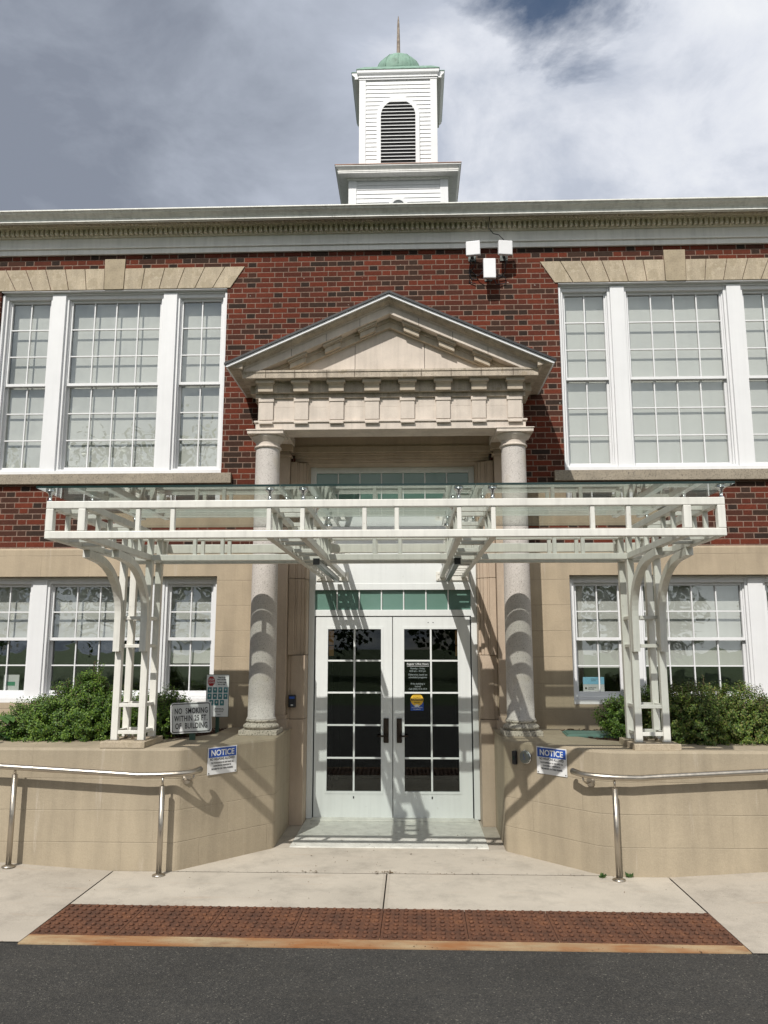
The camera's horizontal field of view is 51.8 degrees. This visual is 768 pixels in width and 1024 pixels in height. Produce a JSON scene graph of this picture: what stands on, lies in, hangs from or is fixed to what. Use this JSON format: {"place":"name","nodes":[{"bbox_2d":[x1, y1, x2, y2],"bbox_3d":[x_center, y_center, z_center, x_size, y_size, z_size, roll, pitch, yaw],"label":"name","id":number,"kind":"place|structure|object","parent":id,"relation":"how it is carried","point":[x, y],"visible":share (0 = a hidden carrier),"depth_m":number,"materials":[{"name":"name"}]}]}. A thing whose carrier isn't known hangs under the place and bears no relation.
{"place":"outdoors","nodes":[
{"label":"outdoors","id":0,"kind":"place"},
{"bbox_2d":[0,862,111,941],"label":"pavement","id":1,"kind":"structure","parent":0,"point":[33,897],"depth_m":5.48,"materials":[{"name":"concrete"}]},
{"bbox_2d":[71,871,385,908],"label":"pavement","id":2,"kind":"structure","parent":0,"point":[319,890],"depth_m":5.55,"materials":[{"name":"concrete"}]},
{"bbox_2d":[7,871,750,951],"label":"pavement bed","id":3,"kind":"object","parent":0,"point":[384,893],"depth_m":5.67,"materials":[{"name":"grey concrete"}]},
{"bbox_2d":[30,904,146,935],"bbox_3d":[-1.839,2.562,4.966,0.518,0.036,0.545,0,-10,3],"label":"tactile plate","id":4,"kind":"object","parent":3,"relation":"on","point":[96,919],"visible":0.99,"depth_m":4.93,"materials":[{"name":"metal"}]},
{"bbox_2d":[0,763,202,877],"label":"handrail","id":5,"kind":"object","parent":3,"relation":"on","point":[186,774],"visible":1,"depth_m":6.02,"materials":[{"name":"metal"}]},
{"bbox_2d":[0,727,290,872],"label":"planter wall","id":6,"kind":"structure","parent":3,"relation":"on","point":[97,822],"depth_m":6.16,"materials":[{"name":"beige concrete"}]},
{"bbox_2d":[207,745,236,774],"bbox_3d":[-1.316,2.019,6.439,0.006,0.212,0.283,-9,-13,43],"label":"notice sign","id":7,"kind":"object","parent":6,"relation":"attached to","point":[222,759],"visible":1,"depth_m":6.44,"materials":[{"name":"white plastic"}]},
{"bbox_2d":[116,905,224,936],"bbox_3d":[-1.318,2.559,4.944,0.518,0.036,0.545,0,-10,3],"label":"tactile plate","id":8,"kind":"object","parent":3,"relation":"on","point":[174,921],"visible":1,"depth_m":4.90,"materials":[{"name":"metal"}]},
{"bbox_2d":[203,906,303,937],"bbox_3d":[-0.796,2.555,4.921,0.518,0.036,0.545,0,-10,3],"label":"tactile plate","id":9,"kind":"object","parent":3,"relation":"on","point":[254,922],"visible":1,"depth_m":4.88,"materials":[{"name":"metal"}]},
{"bbox_2d":[291,907,382,939],"bbox_3d":[-0.275,2.551,4.899,0.518,0.036,0.545,0,-10,3],"label":"tactile plate","id":10,"kind":"object","parent":3,"relation":"on","point":[341,923],"visible":1,"depth_m":4.87,"materials":[{"name":"metal"}]},
{"bbox_2d":[379,874,389,908],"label":"joint strips","id":11,"kind":"object","parent":3,"relation":"on","point":[382,892],"visible":1,"depth_m":5.53,"materials":[{"name":"concrete"}]},
{"bbox_2d":[18,934,751,953],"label":"kerb","id":12,"kind":"structure","parent":3,"relation":"on","point":[38,939],"depth_m":4.55,"materials":[{"name":"beige concrete"}]},
{"bbox_2d":[289,817,488,849],"bbox_3d":[0.061,2.959,7.247,1.695,0.072,1.110,0,-10,2],"label":"threshold plate","id":13,"kind":"object","parent":3,"relation":"on","point":[399,833],"visible":0.89,"depth_m":7.19,"materials":[{"name":"concrete"}]},
{"bbox_2d":[380,908,468,940],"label":"tactile plate","id":14,"kind":"object","parent":3,"relation":"on","point":[425,924],"visible":1,"depth_m":4.84,"materials":[{"name":"metal"}]},
{"bbox_2d":[464,909,558,942],"bbox_3d":[0.768,2.543,4.854,0.518,0.036,0.545,0,-10,3],"label":"tactile plate","id":15,"kind":"object","parent":3,"relation":"on","point":[506,926],"visible":1,"depth_m":4.81,"materials":[{"name":"metal"}]},
{"bbox_2d":[545,911,650,943],"bbox_3d":[1.290,2.540,4.832,0.518,0.036,0.545,0,-10,3],"label":"tactile plate","id":16,"kind":"object","parent":3,"relation":"on","point":[605,927],"visible":1,"depth_m":4.80,"materials":[{"name":"metal"}]},
{"bbox_2d":[493,729,767,879],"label":"planter wall","id":17,"kind":"structure","parent":3,"relation":"on","point":[669,828],"depth_m":5.98,"materials":[{"name":"beige concrete"}]},
{"bbox_2d":[73,728,763,742],"bbox_3d":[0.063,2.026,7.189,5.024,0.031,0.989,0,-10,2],"label":"bark mulch","id":18,"kind":"object","parent":17,"relation":"in","point":[212,731],"visible":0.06,"depth_m":7.13,"materials":[{"name":"brown wood"}]},
{"bbox_2d":[0,714,28,740],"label":"broadleaf plant","id":19,"kind":"object","parent":18,"relation":"on","point":[4,718],"visible":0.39,"depth_m":6.67,"materials":[{"name":"green plant"}]},
{"bbox_2d":[0,660,138,742],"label":"evergreen shrub","id":20,"kind":"object","parent":18,"relation":"on","point":[81,711],"visible":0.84,"depth_m":6.70,"materials":[{"name":"green plant"}]},
{"bbox_2d":[134,684,191,738],"bbox_3d":[-2.005,1.789,7.100,0.634,0.515,0.624,5,-11,-28],"label":"evergreen shrub","id":21,"kind":"object","parent":18,"relation":"on","point":[163,719],"visible":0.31,"depth_m":6.96,"materials":[{"name":"green plant"}]},
{"bbox_2d":[170,701,211,739],"bbox_3d":[-1.647,1.804,6.755,0.362,0.366,0.040,0,-10,2],"label":"no smoking sign","id":22,"kind":"object","parent":18,"relation":"on","point":[192,719],"visible":1,"depth_m":6.74,"materials":[{"name":"metal"}]},
{"bbox_2d":[206,674,229,732],"bbox_3d":[-1.554,1.806,7.375,0.215,0.569,0.033,0,-10,2],"label":"poster sign","id":23,"kind":"object","parent":18,"relation":"on","point":[217,691],"visible":1,"depth_m":7.38,"materials":[{"name":"white metal"}]},
{"bbox_2d":[562,730,618,737],"bbox_3d":[1.859,2.002,7.126,0.460,0.028,0.360,-1,-10,6],"label":"utility box","id":24,"kind":"object","parent":18,"relation":"on","point":[578,733],"visible":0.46,"depth_m":6.99,"materials":[{"name":"green metal"}]},
{"bbox_2d":[591,683,674,738],"bbox_3d":[2.241,1.768,6.953,0.805,0.509,0.540,0,-10,2],"label":"evergreen shrub","id":25,"kind":"object","parent":18,"relation":"on","point":[615,723],"visible":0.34,"depth_m":6.86,"materials":[{"name":"green plant"}]},
{"bbox_2d":[641,677,767,745],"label":"evergreen shrub","id":26,"kind":"object","parent":18,"relation":"on","point":[720,715],"visible":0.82,"depth_m":6.49,"materials":[{"name":"green plant"}]},
{"bbox_2d":[512,750,516,764],"bbox_3d":[1.095,2.060,6.629,0.032,0.112,0.040,8,-13,-40],"label":"intercom box","id":27,"kind":"object","parent":17,"relation":"attached to","point":[514,757],"visible":1,"depth_m":6.62,"materials":[{"name":"black plastic"}]},
{"bbox_2d":[519,750,531,763],"bbox_3d":[1.168,2.031,6.550,0.031,0.114,0.114,8,-13,-40],"label":"door opener button","id":28,"kind":"object","parent":17,"relation":"attached to","point":[525,756],"depth_m":6.53,"materials":[{"name":"metal"}]},
{"bbox_2d":[536,746,566,776],"bbox_3d":[1.347,2.006,6.358,0.006,0.212,0.296,8,-13,-40],"label":"notice sign","id":29,"kind":"object","parent":17,"relation":"attached to","point":[551,761],"visible":1,"depth_m":6.35,"materials":[{"name":"white plastic"}]},
{"bbox_2d":[570,768,767,881],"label":"handrail","id":30,"kind":"object","parent":17,"relation":"attached to","point":[590,780],"visible":1,"depth_m":5.87,"materials":[{"name":"metal"}]},
{"bbox_2d":[627,912,742,945],"bbox_3d":[1.811,2.536,4.809,0.518,0.036,0.545,0,-10,3],"label":"tactile plate","id":31,"kind":"object","parent":3,"relation":"on","point":[669,928],"visible":1,"depth_m":4.77,"materials":[{"name":"metal"}]},
{"bbox_2d":[0,941,767,1023],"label":"road","id":32,"kind":"structure","parent":0,"point":[73,984],"depth_m":4.01,"materials":[{"name":"grey asphalt"}]},
{"bbox_2d":[0,0,767,210],"label":"sky","id":33,"kind":"structure","parent":0,"point":[105,104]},
{"bbox_2d":[177,848,599,875],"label":"pavement","id":34,"kind":"structure","parent":0,"point":[415,861],"depth_m":6.27,"materials":[{"name":"concrete"}]},
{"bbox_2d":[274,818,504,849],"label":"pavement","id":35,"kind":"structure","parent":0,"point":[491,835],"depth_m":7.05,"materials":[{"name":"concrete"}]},
{"bbox_2d":[384,874,705,913],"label":"pavement","id":36,"kind":"structure","parent":0,"point":[521,892],"depth_m":5.49,"materials":[{"name":"concrete"}]},
{"bbox_2d":[625,872,632,877],"bbox_3d":[1.817,2.687,5.852,0.059,0.045,0.029,-4,-10,21],"label":"weed","id":37,"kind":"object","parent":36,"relation":"on","point":[630,875],"visible":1,"depth_m":5.85,"materials":[{"name":"green plant"}]},
{"bbox_2d":[670,872,767,952],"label":"pavement","id":38,"kind":"structure","parent":0,"point":[736,905],"depth_m":5.30,"materials":[{"name":"concrete"}]},
{"label":"ground","id":39,"kind":"structure","parent":0,"visible":0},
{"bbox_2d":[0,16,767,826],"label":"school building","id":40,"kind":"structure","parent":39,"relation":"on","point":[364,332],"depth_m":8.28,"materials":[{"name":"brick"}]},
{"bbox_2d":[3,675,19,689],"bbox_3d":[-3.822,1.768,8.101,0.160,0.195,0.006,0,-10,2],"label":"window notice","id":41,"kind":"object","parent":40,"relation":"attached to","point":[12,683],"depth_m":8.10,"materials":[{"name":"paper"}]},
{"bbox_2d":[0,580,32,697],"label":"window","id":42,"kind":"structure","parent":40,"relation":"in","point":[15,595],"depth_m":8.21,"materials":[{"name":"white glass"}]},
{"bbox_2d":[0,296,52,470],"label":"window","id":43,"kind":"structure","parent":40,"relation":"in","point":[22,401],"depth_m":8.61,"materials":[{"name":"white paint"}]},
{"bbox_2d":[40,580,140,697],"bbox_3d":[-2.924,1.295,8.103,1.074,1.185,0.151,0,-10,2],"label":"window","id":44,"kind":"structure","parent":40,"relation":"in","point":[85,611],"depth_m":8.19,"materials":[{"name":"white paint"}]},
{"bbox_2d":[55,295,163,470],"bbox_3d":[-2.924,-1.383,8.535,1.074,1.975,0.151,0,-10,2],"label":"window","id":45,"kind":"structure","parent":40,"relation":"in","point":[108,413],"depth_m":8.58,"materials":[{"name":"white glass"}]},
{"bbox_2d":[160,580,215,697],"bbox_3d":[-1.977,1.290,8.070,0.525,1.185,0.151,0,-10,2],"label":"window","id":46,"kind":"structure","parent":40,"relation":"in","point":[191,605],"depth_m":8.12,"materials":[{"name":"white paint"}]},
{"bbox_2d":[170,294,224,469],"bbox_3d":[-1.977,-1.389,8.503,0.525,1.975,0.151,0,-10,2],"label":"window","id":47,"kind":"structure","parent":40,"relation":"in","point":[196,420],"depth_m":8.54,"materials":[{"name":"white glass"}]},
{"bbox_2d":[288,695,295,707],"bbox_3d":[-0.898,1.846,7.716,0.074,0.122,0.051,0,-10,2],"label":"card reader","id":48,"kind":"object","parent":40,"relation":"attached to","point":[291,701],"visible":1,"depth_m":7.71,"materials":[{"name":"black plastic"}]},
{"bbox_2d":[313,617,392,817],"bbox_3d":[-0.309,2.048,7.966,0.786,1.963,0.106,0,-10,2],"label":"door leaf","id":49,"kind":"structure","parent":40,"relation":"in","point":[326,803],"depth_m":7.95,"materials":[{"name":"paint"}]},
{"bbox_2d":[36,481,734,750],"bbox_3d":[0.031,0.980,6.515,4.510,1.824,3.180,0,-10,2],"label":"entrance canopy","id":50,"kind":"object","parent":40,"relation":"attached to","point":[464,548],"visible":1,"depth_m":6.20,"materials":[{"name":"metal"}]},
{"bbox_2d":[411,694,423,710],"bbox_3d":[0.334,1.920,7.989,0.132,0.171,0.004,0,-10,2],"label":"door sticker","id":51,"kind":"object","parent":40,"relation":"attached to","point":[417,703],"depth_m":7.99,"materials":[{"name":"yellow"}]},
{"bbox_2d":[407,662,428,689],"bbox_3d":[0.345,1.670,8.031,0.225,0.278,0.001,0,-10,2],"label":"office hours decal","id":52,"kind":"object","parent":40,"relation":"attached to","point":[423,663],"visible":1,"depth_m":8.04,"materials":[{"name":"grey plastic"}]},
{"bbox_2d":[393,617,472,817],"bbox_3d":[0.484,2.043,7.939,0.786,1.963,0.106,0,-10,2],"label":"door leaf","id":53,"kind":"structure","parent":40,"relation":"in","point":[406,804],"depth_m":7.92,"materials":[{"name":"paint"}]},
{"bbox_2d":[466,240,480,283],"bbox_3d":[0.943,-2.647,8.384,0.154,0.412,0.190,0,-10,2],"label":"wireless antenna","id":54,"kind":"object","parent":40,"relation":"attached to","point":[472,250],"visible":1,"depth_m":8.34,"materials":[{"name":"plastic"}]},
{"bbox_2d":[472,258,505,284],"bbox_3d":[1.116,-2.538,8.367,0.368,0.234,0.176,0,-10,2],"label":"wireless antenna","id":55,"kind":"object","parent":40,"relation":"attached to","point":[489,269],"visible":1,"depth_m":8.29,"materials":[{"name":"plastic"}]},
{"bbox_2d":[488,217,512,276],"bbox_3d":[1.234,-2.822,8.405,0.246,0.625,0.188,0,-10,2],"label":"wireless antenna","id":56,"kind":"object","parent":40,"relation":"attached to","point":[505,250],"visible":0.98,"depth_m":8.32,"materials":[{"name":"plastic"}]},
{"bbox_2d":[560,288,617,466],"bbox_3d":[2.145,-1.413,8.360,0.525,1.975,0.151,0,-10,2],"label":"window","id":57,"kind":"structure","parent":40,"relation":"in","point":[590,420],"depth_m":8.39,"materials":[{"name":"white glass"}]},
{"bbox_2d":[583,677,604,690],"bbox_3d":[2.095,1.740,7.895,0.210,0.180,0.006,0,-10,2],"label":"window leaflet","id":58,"kind":"object","parent":40,"relation":"in","point":[590,683],"depth_m":7.90,"materials":[{"name":"paper"}]},
{"bbox_2d":[571,579,623,698],"bbox_3d":[2.146,1.266,7.927,0.525,1.185,0.151,0,-10,2],"label":"window","id":59,"kind":"structure","parent":40,"relation":"in","point":[595,602],"depth_m":7.98,"materials":[{"name":"white glass"}]},
{"bbox_2d":[624,286,738,465],"bbox_3d":[3.092,-1.418,8.327,1.074,1.975,0.151,0,-10,2],"label":"window","id":60,"kind":"structure","parent":40,"relation":"in","point":[682,412],"depth_m":8.37,"materials":[{"name":"white glass"}]},
{"bbox_2d":[639,578,754,699],"bbox_3d":[3.093,1.260,7.894,1.074,1.185,0.151,0,-10,2],"label":"window","id":61,"kind":"structure","parent":40,"relation":"in","point":[704,625],"depth_m":7.95,"materials":[{"name":"white paint"}]},
{"bbox_2d":[740,285,767,464],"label":"window","id":62,"kind":"structure","parent":40,"relation":"in","point":[754,307],"depth_m":8.37,"materials":[{"name":"white paint"}]},
{"bbox_2d":[762,578,767,643],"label":"window","id":63,"kind":"structure","parent":40,"relation":"in","point":[765,580],"depth_m":7.89,"materials":[{"name":"white paint"}]}
]}

